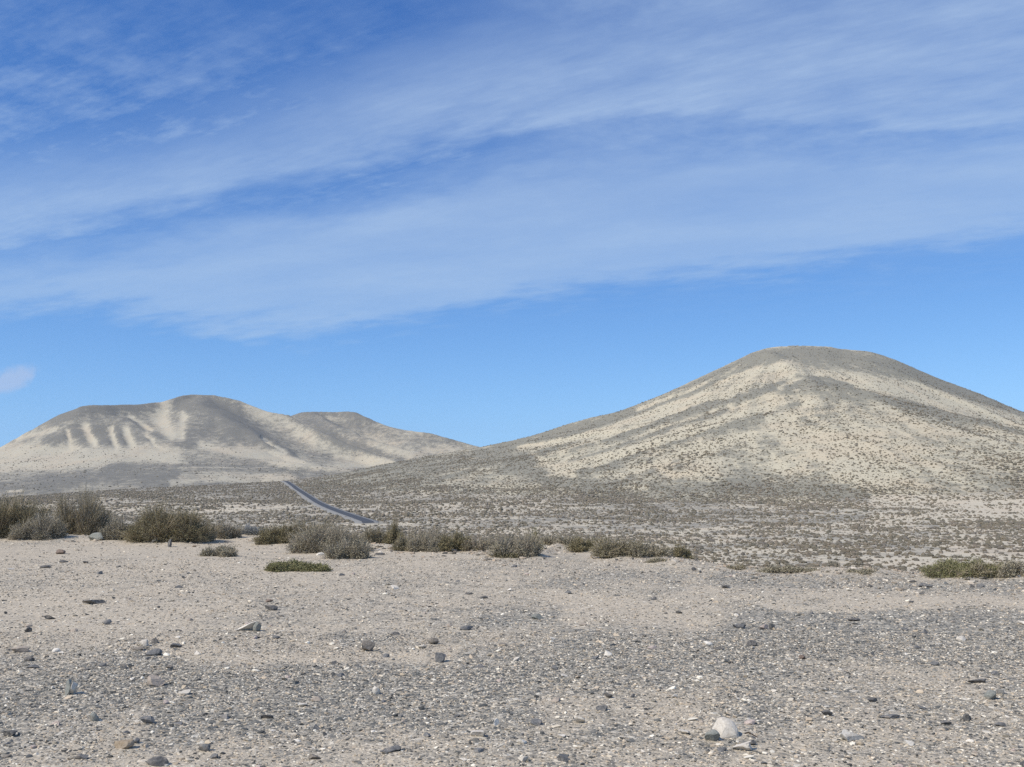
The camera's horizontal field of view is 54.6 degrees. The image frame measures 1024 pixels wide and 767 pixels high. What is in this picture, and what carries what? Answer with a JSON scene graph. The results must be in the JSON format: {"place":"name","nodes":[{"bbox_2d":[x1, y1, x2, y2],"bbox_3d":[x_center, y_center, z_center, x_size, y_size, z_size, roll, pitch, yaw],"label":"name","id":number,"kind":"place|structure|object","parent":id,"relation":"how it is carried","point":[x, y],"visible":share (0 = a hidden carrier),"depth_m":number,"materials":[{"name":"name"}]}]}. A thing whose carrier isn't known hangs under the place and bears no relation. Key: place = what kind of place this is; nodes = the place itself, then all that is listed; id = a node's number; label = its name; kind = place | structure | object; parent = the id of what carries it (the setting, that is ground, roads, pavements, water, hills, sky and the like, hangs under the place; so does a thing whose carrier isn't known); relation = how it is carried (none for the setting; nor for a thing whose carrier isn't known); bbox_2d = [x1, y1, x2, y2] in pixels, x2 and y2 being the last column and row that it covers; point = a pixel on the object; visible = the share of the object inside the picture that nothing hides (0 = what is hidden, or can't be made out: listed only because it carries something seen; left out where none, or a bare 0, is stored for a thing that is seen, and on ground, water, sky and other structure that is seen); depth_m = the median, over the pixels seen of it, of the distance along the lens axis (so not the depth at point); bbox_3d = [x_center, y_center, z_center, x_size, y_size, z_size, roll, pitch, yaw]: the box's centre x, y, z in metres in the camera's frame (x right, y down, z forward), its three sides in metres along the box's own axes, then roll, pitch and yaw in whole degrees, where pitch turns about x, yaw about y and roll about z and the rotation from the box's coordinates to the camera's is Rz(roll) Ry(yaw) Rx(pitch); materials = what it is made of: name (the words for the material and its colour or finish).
{"place":"outdoors","nodes":[
{"label":"outdoors","id":0,"kind":"place"},
{"bbox_2d":[0,395,477,496],"bbox_3d":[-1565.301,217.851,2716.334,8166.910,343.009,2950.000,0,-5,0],"label":"mountain","id":1,"kind":"structure","parent":0,"point":[190,427],"depth_m":2193.82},
{"bbox_2d":[0,445,427,496],"bbox_3d":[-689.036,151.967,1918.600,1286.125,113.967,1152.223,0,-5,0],"label":"scrub","id":2,"kind":"object","parent":1,"relation":"on","point":[144,469],"visible":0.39,"depth_m":1850.07,"materials":[{"name":"plant"}]},
{"bbox_2d":[285,481,373,522],"bbox_3d":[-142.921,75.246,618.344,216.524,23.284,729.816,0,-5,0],"label":"road","id":3,"kind":"structure","parent":0,"point":[363,520],"depth_m":386.88,"materials":[{"name":"asphalt"}]},
{"bbox_2d":[281,481,378,522],"bbox_3d":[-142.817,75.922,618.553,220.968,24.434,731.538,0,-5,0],"label":"road verge","id":4,"kind":"structure","parent":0,"point":[304,497],"depth_m":400.03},
{"bbox_2d":[0,534,1023,766],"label":"gravel flat","id":5,"kind":"structure","parent":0,"point":[136,550],"depth_m":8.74,"materials":[{"name":"gravel"}]},
{"bbox_2d":[3,730,17,736],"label":"stone","id":6,"kind":"object","parent":5,"relation":"on","point":[9,733],"visible":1,"depth_m":5.88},
{"bbox_2d":[11,646,28,651],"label":"stone","id":7,"kind":"object","parent":5,"relation":"on","point":[21,649],"visible":1,"depth_m":8.68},
{"bbox_2d":[24,656,34,660],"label":"stone","id":8,"kind":"object","parent":5,"relation":"on","point":[29,658],"visible":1,"depth_m":8.26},
{"bbox_2d":[0,485,66,538],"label":"desert shrub","id":9,"kind":"object","parent":5,"relation":"on","point":[10,515],"visible":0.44,"depth_m":23.14,"materials":[{"name":"green plant"}]},
{"bbox_2d":[5,511,69,540],"bbox_3d":[-10.819,3.235,22.749,1.368,0.704,0.913,0,-5,0],"label":"desert shrub","id":10,"kind":"object","parent":5,"relation":"on","point":[38,529],"visible":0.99,"depth_m":22.63,"materials":[{"name":"grey plant"}]},
{"bbox_2d":[56,549,65,553],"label":"stone","id":11,"kind":"object","parent":5,"relation":"on","point":[59,551],"visible":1,"depth_m":19.02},
{"bbox_2d":[65,679,71,694],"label":"stone","id":12,"kind":"object","parent":5,"relation":"on","point":[68,687],"visible":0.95,"depth_m":7.06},
{"bbox_2d":[70,682,77,693],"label":"stone","id":13,"kind":"object","parent":5,"relation":"on","point":[74,685],"visible":0.96,"depth_m":7.06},
{"bbox_2d":[75,754,87,759],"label":"stone","id":14,"kind":"object","parent":5,"relation":"on","point":[81,756],"visible":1,"depth_m":5.45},
{"bbox_2d":[50,477,118,534],"bbox_3d":[-10.705,3.131,24.886,1.906,1.546,1.251,0,-5,0],"label":"desert shrub","id":15,"kind":"object","parent":5,"relation":"on","point":[87,517],"visible":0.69,"depth_m":24.65,"materials":[{"name":"green plant"}]},
{"bbox_2d":[82,600,105,603],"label":"stone","id":16,"kind":"object","parent":5,"relation":"on","point":[94,601],"visible":0.99,"depth_m":11.77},
{"bbox_2d":[89,711,98,720],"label":"stone","id":17,"kind":"object","parent":5,"relation":"on","point":[93,716],"visible":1,"depth_m":6.28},
{"bbox_2d":[88,532,103,539],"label":"stone","id":18,"kind":"object","parent":5,"relation":"on","point":[96,535],"visible":0.87,"depth_m":22.44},
{"bbox_2d":[102,619,111,624],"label":"stone","id":19,"kind":"object","parent":5,"relation":"on","point":[107,622],"visible":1,"depth_m":10.32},
{"bbox_2d":[96,513,140,539],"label":"desert shrub","id":20,"kind":"object","parent":5,"relation":"on","point":[111,528],"visible":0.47,"depth_m":22.50,"materials":[{"name":"green plant"}]},
{"bbox_2d":[114,739,134,748],"bbox_3d":[-2.228,2.074,5.702,0.120,0.052,0.071,0,-5,0],"label":"stone","id":21,"kind":"object","parent":5,"relation":"on","point":[124,744],"visible":1,"depth_m":5.68,"materials":[{"name":"stone"}]},
{"bbox_2d":[139,639,147,645],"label":"stone","id":22,"kind":"object","parent":5,"relation":"on","point":[143,642],"visible":0.96,"depth_m":9.00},
{"bbox_2d":[140,716,154,723],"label":"stone","id":23,"kind":"object","parent":5,"relation":"on","point":[148,719],"visible":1,"depth_m":6.26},
{"bbox_2d":[145,648,161,655],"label":"stone","id":24,"kind":"object","parent":5,"relation":"on","point":[156,651],"visible":0.99,"depth_m":8.59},
{"bbox_2d":[147,674,164,685],"bbox_3d":[-2.651,2.219,7.399,0.123,0.093,0.094,3,-6,-28],"label":"stone","id":25,"kind":"object","parent":5,"relation":"on","point":[154,680],"visible":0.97,"depth_m":7.38,"materials":[{"name":"stone"}]},
{"bbox_2d":[146,756,168,765],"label":"stone","id":26,"kind":"object","parent":5,"relation":"on","point":[158,761],"visible":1,"depth_m":5.36,"materials":[{"name":"stone"}]},
{"bbox_2d":[115,491,224,542],"bbox_3d":[-7.577,2.921,21.895,2.380,1.136,1.372,0,-5,0],"label":"desert shrub","id":27,"kind":"object","parent":5,"relation":"on","point":[159,525],"visible":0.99,"depth_m":21.64,"materials":[{"name":"green plant"}]},
{"bbox_2d":[170,643,181,646],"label":"stone","id":28,"kind":"object","parent":5,"relation":"on","point":[175,645],"visible":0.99,"depth_m":8.97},
{"bbox_2d":[178,689,190,694],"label":"stone","id":29,"kind":"object","parent":5,"relation":"on","point":[186,692],"visible":1,"depth_m":7.10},
{"bbox_2d":[199,744,210,750],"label":"stone","id":30,"kind":"object","parent":5,"relation":"on","point":[204,747],"visible":1,"depth_m":5.67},
{"bbox_2d":[196,523,219,541],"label":"desert shrub","id":31,"kind":"object","parent":5,"relation":"on","point":[215,530],"visible":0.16,"depth_m":22.27,"materials":[{"name":"green plant"}]},
{"bbox_2d":[197,542,238,556],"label":"desert shrub","id":32,"kind":"object","parent":5,"relation":"on","point":[225,551],"visible":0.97,"depth_m":18.42,"materials":[{"name":"green plant"}]},
{"bbox_2d":[210,515,243,538],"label":"desert shrub","id":33,"kind":"object","parent":5,"relation":"on","point":[224,532],"visible":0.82,"depth_m":22.87,"materials":[{"name":"green plant"}]},
{"bbox_2d":[235,621,255,629],"bbox_3d":[-2.646,2.417,9.879,0.223,0.106,0.094,0,-5,0],"label":"stone","id":34,"kind":"object","parent":5,"relation":"on","point":[249,626],"visible":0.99,"depth_m":9.86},
{"bbox_2d":[235,521,265,535],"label":"desert shrub","id":35,"kind":"object","parent":5,"relation":"on","point":[248,529],"visible":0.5,"depth_m":23.54,"materials":[{"name":"grey plant"}]},
{"bbox_2d":[253,622,260,630],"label":"stone","id":36,"kind":"object","parent":5,"relation":"on","point":[257,626],"visible":0.95,"depth_m":9.84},
{"bbox_2d":[261,714,273,717],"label":"stone","id":37,"kind":"object","parent":5,"relation":"on","point":[266,716],"visible":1,"depth_m":6.45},
{"bbox_2d":[265,605,277,610],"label":"stone","id":38,"kind":"object","parent":5,"relation":"on","point":[271,607],"visible":1,"depth_m":11.27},
{"bbox_2d":[252,520,296,544],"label":"desert shrub","id":39,"kind":"object","parent":5,"relation":"on","point":[272,536],"visible":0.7,"depth_m":21.63,"materials":[{"name":"green plant"}]},
{"bbox_2d":[260,558,332,571],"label":"desert shrub","id":40,"kind":"object","parent":5,"relation":"on","point":[291,565],"visible":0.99,"depth_m":15.58,"materials":[{"name":"green plant"}]},
{"bbox_2d":[282,517,341,542],"bbox_3d":[-4.291,3.123,21.548,1.378,0.663,1.067,0,-5,0],"label":"desert shrub","id":41,"kind":"object","parent":5,"relation":"on","point":[309,525],"visible":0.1,"depth_m":21.52,"materials":[{"name":"green plant"}]},
{"bbox_2d":[308,753,320,758],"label":"stone","id":42,"kind":"object","parent":5,"relation":"on","point":[312,756],"visible":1,"depth_m":5.55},
{"bbox_2d":[311,696,321,700],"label":"stone","id":43,"kind":"object","parent":5,"relation":"on","point":[316,698],"visible":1,"depth_m":6.97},
{"bbox_2d":[283,518,373,553],"bbox_3d":[-3.472,2.919,19.172,1.805,0.701,1.195,0,-5,0],"label":"desert shrub","id":44,"kind":"object","parent":5,"relation":"on","point":[313,542],"visible":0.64,"depth_m":18.90,"materials":[{"name":"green plant"}]},
{"bbox_2d":[319,534,372,558],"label":"desert shrub","id":45,"kind":"object","parent":5,"relation":"on","point":[354,550],"visible":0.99,"depth_m":17.73,"materials":[{"name":"green plant"}]},
{"bbox_2d":[362,640,374,650],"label":"stone","id":46,"kind":"object","parent":5,"relation":"on","point":[367,645],"visible":0.98,"depth_m":8.87,"materials":[{"name":"stone"}]},
{"bbox_2d":[372,686,379,694],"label":"stone","id":47,"kind":"object","parent":5,"relation":"on","point":[375,690],"visible":1,"depth_m":7.18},
{"bbox_2d":[362,521,391,543],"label":"desert shrub","id":48,"kind":"object","parent":5,"relation":"on","point":[375,536],"visible":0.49,"depth_m":21.69,"materials":[{"name":"green plant"}]},
{"bbox_2d":[380,745,400,752],"bbox_3d":[-0.696,2.103,5.709,0.124,0.039,0.056,2,-5,-23],"label":"stone","id":49,"kind":"object","parent":5,"relation":"on","point":[393,748],"visible":1,"depth_m":5.70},
{"bbox_2d":[383,516,402,543],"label":"desert shrub","id":50,"kind":"object","parent":5,"relation":"on","point":[395,530],"visible":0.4,"depth_m":21.63,"materials":[{"name":"green plant"}]},
{"bbox_2d":[391,533,413,550],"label":"desert shrub","id":51,"kind":"object","parent":5,"relation":"on","point":[401,543],"visible":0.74,"depth_m":19.50,"materials":[{"name":"green plant"}]},
{"bbox_2d":[405,531,440,551],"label":"desert shrub","id":52,"kind":"object","parent":5,"relation":"on","point":[418,544],"visible":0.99,"depth_m":19.34,"materials":[{"name":"green plant"}]},
{"bbox_2d":[407,524,445,542],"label":"desert shrub","id":53,"kind":"object","parent":5,"relation":"on","point":[438,536],"visible":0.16,"depth_m":21.44,"materials":[{"name":"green plant"}]},
{"bbox_2d":[429,638,438,643],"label":"stone","id":54,"kind":"object","parent":5,"relation":"on","point":[433,640],"visible":1,"depth_m":9.20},
{"bbox_2d":[435,652,444,661],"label":"stone","id":55,"kind":"object","parent":5,"relation":"on","point":[439,657],"visible":0.99,"depth_m":8.44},
{"bbox_2d":[434,526,472,551],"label":"desert shrub","id":56,"kind":"object","parent":5,"relation":"on","point":[447,543],"visible":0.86,"depth_m":19.34,"materials":[{"name":"green plant"}]},
{"bbox_2d":[460,625,472,629],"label":"stone","id":57,"kind":"object","parent":5,"relation":"on","point":[467,627],"visible":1,"depth_m":9.95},
{"bbox_2d":[461,533,487,550],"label":"desert shrub","id":58,"kind":"object","parent":5,"relation":"on","point":[476,545],"visible":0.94,"depth_m":19.29,"materials":[{"name":"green plant"}]},
{"bbox_2d":[470,730,483,736],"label":"stone","id":59,"kind":"object","parent":5,"relation":"on","point":[477,733],"visible":1,"depth_m":6.04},
{"bbox_2d":[473,748,483,752],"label":"stone","id":60,"kind":"object","parent":5,"relation":"on","point":[477,750],"visible":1,"depth_m":5.70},
{"bbox_2d":[480,536,499,549],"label":"desert shrub","id":61,"kind":"object","parent":5,"relation":"on","point":[489,542],"visible":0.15,"depth_m":20.37,"materials":[{"name":"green plant"}]},
{"bbox_2d":[493,718,499,725],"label":"stone","id":62,"kind":"object","parent":5,"relation":"on","point":[496,722],"visible":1,"depth_m":6.30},
{"bbox_2d":[491,550,518,557],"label":"desert shrub","id":63,"kind":"object","parent":5,"relation":"on","point":[505,555],"visible":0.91,"depth_m":17.92,"materials":[{"name":"green plant"}]},
{"bbox_2d":[0,533,1023,595],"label":"rubble","id":64,"kind":"object","parent":5,"relation":"on","point":[673,560],"visible":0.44,"depth_m":16.77,"materials":[{"name":"stone"}]},
{"bbox_2d":[484,520,544,557],"bbox_3d":[0.041,2.857,18.227,1.149,0.684,0.797,0,-5,0],"label":"desert shrub","id":65,"kind":"object","parent":5,"relation":"on","point":[528,547],"visible":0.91,"depth_m":18.07,"materials":[{"name":"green plant"}]},
{"bbox_2d":[518,756,527,760],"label":"stone","id":66,"kind":"object","parent":5,"relation":"on","point":[522,758],"visible":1,"depth_m":5.52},
{"bbox_2d":[530,718,541,725],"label":"stone","id":67,"kind":"object","parent":5,"relation":"on","point":[536,721],"visible":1,"depth_m":6.32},
{"bbox_2d":[528,522,544,548],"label":"desert shrub","id":68,"kind":"object","parent":5,"relation":"on","point":[536,532],"visible":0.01,"depth_m":19.95,"materials":[{"name":"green plant"}]},
{"bbox_2d":[531,614,542,618],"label":"stone","id":69,"kind":"object","parent":5,"relation":"on","point":[536,616],"visible":1,"depth_m":10.71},
{"bbox_2d":[540,533,584,545],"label":"desert shrub","id":70,"kind":"object","parent":5,"relation":"on","point":[549,540],"visible":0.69,"depth_m":20.54,"materials":[{"name":"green plant"}]},
{"bbox_2d":[557,754,569,761],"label":"stone","id":71,"kind":"object","parent":5,"relation":"on","point":[563,757],"visible":1,"depth_m":5.53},
{"bbox_2d":[574,715,584,722],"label":"stone","id":72,"kind":"object","parent":5,"relation":"on","point":[578,719],"visible":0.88,"depth_m":6.36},
{"bbox_2d":[563,535,609,551],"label":"desert shrub","id":73,"kind":"object","parent":5,"relation":"on","point":[579,544],"visible":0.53,"depth_m":19.41,"materials":[{"name":"green plant"}]},
{"bbox_2d":[596,705,607,710],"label":"stone","id":74,"kind":"object","parent":5,"relation":"on","point":[602,707],"visible":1,"depth_m":6.70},
{"bbox_2d":[586,534,651,557],"bbox_3d":[1.935,2.938,18.062,1.221,0.435,0.591,0,-5,0],"label":"desert shrub","id":75,"kind":"object","parent":5,"relation":"on","point":[610,548],"visible":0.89,"depth_m":17.96,"materials":[{"name":"green plant"}]},
{"bbox_2d":[625,540,675,557],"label":"desert shrub","id":76,"kind":"object","parent":5,"relation":"on","point":[658,551],"visible":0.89,"depth_m":17.93,"materials":[{"name":"green plant"}]},
{"bbox_2d":[646,555,666,562],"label":"desert shrub","id":77,"kind":"object","parent":5,"relation":"on","point":[654,560],"visible":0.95,"depth_m":16.81,"materials":[{"name":"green plant"}]},
{"bbox_2d":[665,540,694,558],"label":"desert shrub","id":78,"kind":"object","parent":5,"relation":"on","point":[679,552],"visible":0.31,"depth_m":18.66,"materials":[{"name":"green plant"}]},
{"bbox_2d":[678,729,689,733],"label":"stone","id":79,"kind":"object","parent":5,"relation":"on","point":[684,731],"visible":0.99,"depth_m":6.11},
{"bbox_2d":[704,729,719,740],"bbox_3d":[1.201,2.114,5.940,0.084,0.083,0.058,2,-5,-21],"label":"stone","id":80,"kind":"object","parent":5,"relation":"on","point":[712,735],"visible":1,"depth_m":5.93,"materials":[{"name":"stone"}]},
{"bbox_2d":[717,747,726,751],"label":"stone","id":81,"kind":"object","parent":5,"relation":"on","point":[720,749],"visible":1,"depth_m":5.74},
{"bbox_2d":[712,717,738,737],"bbox_3d":[1.291,2.117,6.048,0.176,0.151,0.130,0,-5,0],"label":"stone","id":82,"kind":"object","parent":5,"relation":"on","point":[724,727],"visible":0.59,"depth_m":6.02,"materials":[{"name":"stone"}]},
{"bbox_2d":[726,562,746,569],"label":"desert shrub","id":83,"kind":"object","parent":5,"relation":"on","point":[740,566],"visible":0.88,"depth_m":16.07,"materials":[{"name":"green plant"}]},
{"bbox_2d":[733,624,745,627],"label":"stone","id":84,"kind":"object","parent":5,"relation":"on","point":[739,625],"visible":1,"depth_m":10.00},
{"bbox_2d":[732,741,751,750],"bbox_3d":[1.331,2.104,5.757,0.112,0.068,0.060,-2,-5,22],"label":"stone","id":85,"kind":"object","parent":5,"relation":"on","point":[746,746],"visible":1,"depth_m":5.74,"materials":[{"name":"stone"}]},
{"bbox_2d":[744,719,754,724],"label":"stone","id":86,"kind":"object","parent":5,"relation":"on","point":[750,722],"visible":1,"depth_m":6.34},
{"bbox_2d":[747,639,757,645],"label":"stone","id":87,"kind":"object","parent":5,"relation":"on","point":[750,642],"visible":1,"depth_m":9.10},
{"bbox_2d":[756,564,782,572],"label":"desert shrub","id":88,"kind":"object","parent":5,"relation":"on","point":[774,569],"visible":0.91,"depth_m":15.66,"materials":[{"name":"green plant"}]},
{"bbox_2d":[780,563,821,572],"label":"desert shrub","id":89,"kind":"object","parent":5,"relation":"on","point":[795,569],"visible":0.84,"depth_m":15.38,"materials":[{"name":"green plant"}]},
{"bbox_2d":[821,710,832,715],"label":"stone","id":90,"kind":"object","parent":5,"relation":"on","point":[827,712],"visible":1,"depth_m":6.51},
{"bbox_2d":[839,729,863,740],"bbox_3d":[2.035,2.122,6.001,0.164,0.078,0.090,2,-5,-24],"label":"stone","id":91,"kind":"object","parent":5,"relation":"on","point":[845,734],"visible":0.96,"depth_m":5.96,"materials":[{"name":"stone"}]},
{"bbox_2d":[846,567,875,574],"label":"desert shrub","id":92,"kind":"object","parent":5,"relation":"on","point":[862,571],"visible":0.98,"depth_m":14.86,"materials":[{"name":"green plant"}]},
{"bbox_2d":[880,714,899,718],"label":"stone","id":93,"kind":"object","parent":5,"relation":"on","point":[889,716],"visible":1,"depth_m":6.46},
{"bbox_2d":[903,740,913,745],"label":"stone","id":94,"kind":"object","parent":5,"relation":"on","point":[908,742],"visible":1,"depth_m":5.86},
{"bbox_2d":[918,583,932,586],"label":"stone","id":95,"kind":"object","parent":5,"relation":"on","point":[924,584],"visible":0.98,"depth_m":13.46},
{"bbox_2d":[930,661,938,665],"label":"stone","id":96,"kind":"object","parent":5,"relation":"on","point":[935,663],"visible":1,"depth_m":8.17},
{"bbox_2d":[940,720,951,724],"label":"stone","id":97,"kind":"object","parent":5,"relation":"on","point":[945,722],"visible":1,"depth_m":6.33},
{"bbox_2d":[916,554,1001,578],"bbox_3d":[6.591,2.673,14.536,1.419,0.337,0.905,0,-5,0],"label":"desert shrub","id":98,"kind":"object","parent":5,"relation":"on","point":[950,568],"visible":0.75,"depth_m":14.37,"materials":[{"name":"green plant"}]},
{"bbox_2d":[956,636,965,640],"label":"stone","id":99,"kind":"object","parent":5,"relation":"on","point":[960,638],"visible":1,"depth_m":9.46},
{"bbox_2d":[963,714,971,720],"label":"stone","id":100,"kind":"object","parent":5,"relation":"on","point":[966,717],"visible":0.97,"depth_m":6.43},
{"bbox_2d":[967,679,985,682],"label":"stone","id":101,"kind":"object","parent":5,"relation":"on","point":[979,681],"visible":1,"depth_m":7.52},
{"bbox_2d":[984,690,995,699],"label":"stone","id":102,"kind":"object","parent":5,"relation":"on","point":[989,694],"visible":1,"depth_m":6.99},
{"bbox_2d":[967,559,1018,578],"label":"desert shrub","id":103,"kind":"object","parent":5,"relation":"on","point":[979,569],"visible":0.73,"depth_m":14.35,"materials":[{"name":"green plant"}]},
{"bbox_2d":[994,689,1004,693],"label":"stone","id":104,"kind":"object","parent":5,"relation":"on","point":[1000,691],"visible":0.91,"depth_m":7.14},
{"bbox_2d":[994,722,1005,726],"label":"stone","id":105,"kind":"object","parent":5,"relation":"on","point":[1002,724],"visible":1,"depth_m":6.28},
{"bbox_2d":[994,554,1023,577],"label":"desert shrub","id":106,"kind":"object","parent":5,"relation":"on","point":[1007,571],"visible":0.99,"depth_m":14.22,"materials":[{"name":"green plant"}]},
{"bbox_2d":[0,0,1023,446],"label":"sky","id":107,"kind":"structure","parent":0,"point":[480,223],"materials":[{"name":"blue"}]},
{"bbox_2d":[1,475,1023,571],"bbox_3d":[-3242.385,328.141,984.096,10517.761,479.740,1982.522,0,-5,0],"label":"desert plain","id":108,"kind":"structure","parent":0,"point":[974,504],"depth_m":296.79,"materials":[{"name":"sand"}]},
{"bbox_2d":[280,345,1023,502],"bbox_3d":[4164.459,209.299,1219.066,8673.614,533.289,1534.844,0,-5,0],"label":"hill","id":109,"kind":"structure","parent":0,"point":[762,356],"depth_m":711.94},
{"bbox_2d":[0,346,1023,570],"bbox_3d":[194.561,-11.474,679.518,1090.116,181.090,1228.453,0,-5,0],"label":"scrub","id":110,"kind":"object","parent":109,"relation":"on","point":[1011,523],"visible":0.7,"depth_m":484.71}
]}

